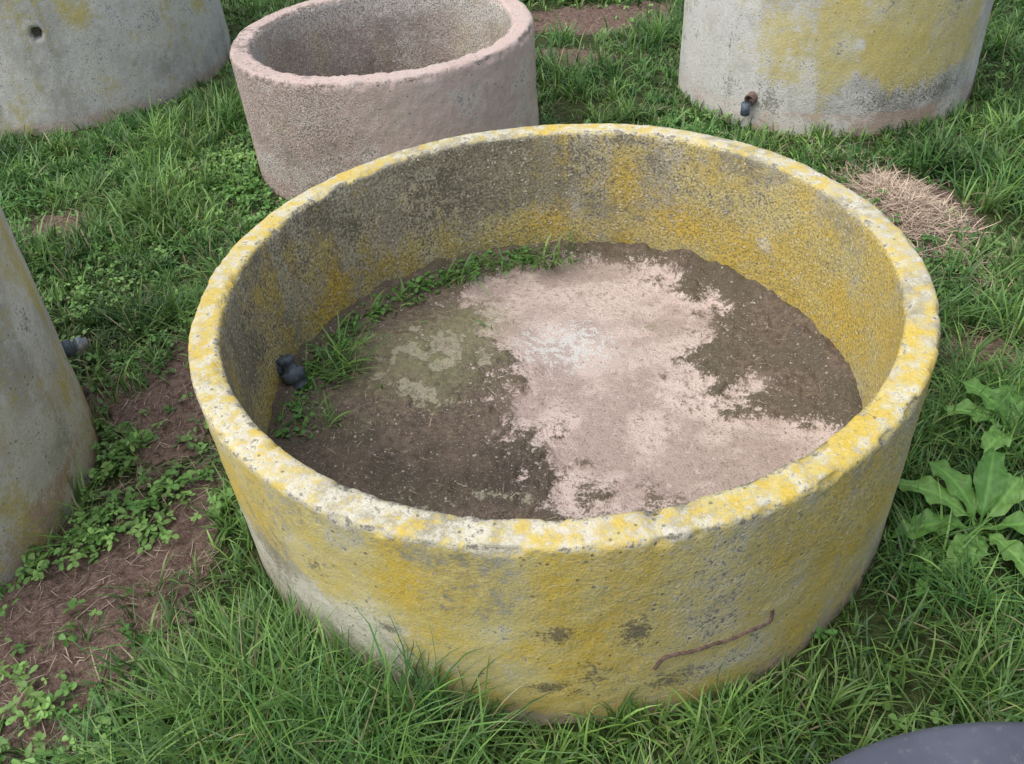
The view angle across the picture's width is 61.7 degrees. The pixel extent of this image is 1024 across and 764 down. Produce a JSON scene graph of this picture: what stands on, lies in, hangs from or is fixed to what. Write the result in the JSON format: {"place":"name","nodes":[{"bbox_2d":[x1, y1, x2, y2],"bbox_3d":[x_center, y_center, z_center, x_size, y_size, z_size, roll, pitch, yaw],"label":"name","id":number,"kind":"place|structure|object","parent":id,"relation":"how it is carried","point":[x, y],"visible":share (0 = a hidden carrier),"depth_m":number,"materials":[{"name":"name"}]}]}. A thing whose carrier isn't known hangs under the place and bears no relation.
{"place":"outdoors","nodes":[
{"label":"outdoors","id":0,"kind":"place"},
{"bbox_2d":[0,0,1023,763],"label":"ground","id":1,"kind":"structure","parent":0,"point":[184,526],"depth_m":2.51,"materials":[{"name":"soil"}]},
{"bbox_2d":[0,206,97,586],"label":"concrete water tank","id":2,"kind":"object","parent":1,"relation":"on","point":[48,432],"visible":0.96,"depth_m":2.52,"materials":[{"name":"concrete"}]},
{"bbox_2d":[0,0,231,138],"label":"concrete water tank","id":3,"kind":"object","parent":1,"relation":"on","point":[76,62],"visible":0.99,"depth_m":5.04,"materials":[{"name":"grey concrete"}]},
{"bbox_2d":[229,0,538,199],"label":"concrete well ring","id":4,"kind":"object","parent":1,"relation":"on","point":[328,89],"visible":0.86,"depth_m":4.02,"materials":[{"name":"concrete"}]},
{"bbox_2d":[0,0,1023,763],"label":"grass","id":5,"kind":"structure","parent":1,"relation":"on","point":[258,698],"depth_m":2.36,"materials":[{"name":"green plant"}]},
{"bbox_2d":[0,0,1023,763],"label":"clover and chickweed","id":6,"kind":"object","parent":1,"relation":"on","point":[90,534],"visible":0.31,"depth_m":2.74,"materials":[{"name":"green plant"}]},
{"bbox_2d":[0,0,1023,763],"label":"straw litter","id":7,"kind":"object","parent":1,"relation":"on","point":[994,352],"visible":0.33,"depth_m":2.65,"materials":[{"name":"brown plant"}]},
{"bbox_2d":[188,123,940,725],"bbox_3d":[0.137,-0.057,2.621,2.004,0.695,2.007,-3,40,3],"label":"round concrete trough","id":8,"kind":"object","parent":1,"relation":"on","point":[654,571],"visible":0.96,"depth_m":2.56,"materials":[{"name":"concrete"}]},
{"bbox_2d":[275,245,535,437],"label":"weeds","id":9,"kind":"object","parent":8,"relation":"in","point":[304,388],"visible":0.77,"depth_m":3.13,"materials":[{"name":"green plant"}]},
{"bbox_2d":[270,224,592,449],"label":"grass tufts","id":10,"kind":"object","parent":8,"relation":"in","point":[339,353],"visible":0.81,"depth_m":2.99,"materials":[{"name":"green plant"}]},
{"bbox_2d":[307,256,824,519],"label":"twigs and litter","id":11,"kind":"object","parent":8,"relation":"in","point":[528,265],"visible":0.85,"depth_m":2.69,"materials":[{"name":"plant"}]},
{"bbox_2d":[678,0,993,136],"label":"concrete water tank","id":12,"kind":"object","parent":1,"relation":"on","point":[873,65],"visible":0.97,"depth_m":4.24,"materials":[{"name":"concrete"}]},
{"bbox_2d":[802,133,1023,333],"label":"pile of dry grass","id":13,"kind":"object","parent":1,"relation":"on","point":[907,201],"visible":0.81,"depth_m":3.61,"materials":[{"name":"plant"}]},
{"bbox_2d":[829,722,1023,763],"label":"grey plastic water tank","id":14,"kind":"object","parent":1,"relation":"on","point":[985,743],"visible":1,"depth_m":1.32,"materials":[{"name":"grey plastic"}]},
{"bbox_2d":[899,542,977,598],"bbox_3d":[1.125,0.496,2.272,0.180,0.038,0.185,-3,40,3],"label":"broad leaved dock","id":15,"kind":"object","parent":1,"relation":"on","point":[922,579],"visible":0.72,"depth_m":2.26,"materials":[{"name":"green plant"}]},
{"bbox_2d":[891,447,1023,576],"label":"broad leaved dock","id":16,"kind":"object","parent":1,"relation":"on","point":[997,483],"visible":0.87,"depth_m":2.36,"materials":[{"name":"green plant"}]},
{"bbox_2d":[943,377,1023,453],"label":"broad leaved dock","id":17,"kind":"object","parent":1,"relation":"on","point":[990,441],"visible":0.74,"depth_m":2.62,"materials":[{"name":"green plant"}]}
]}

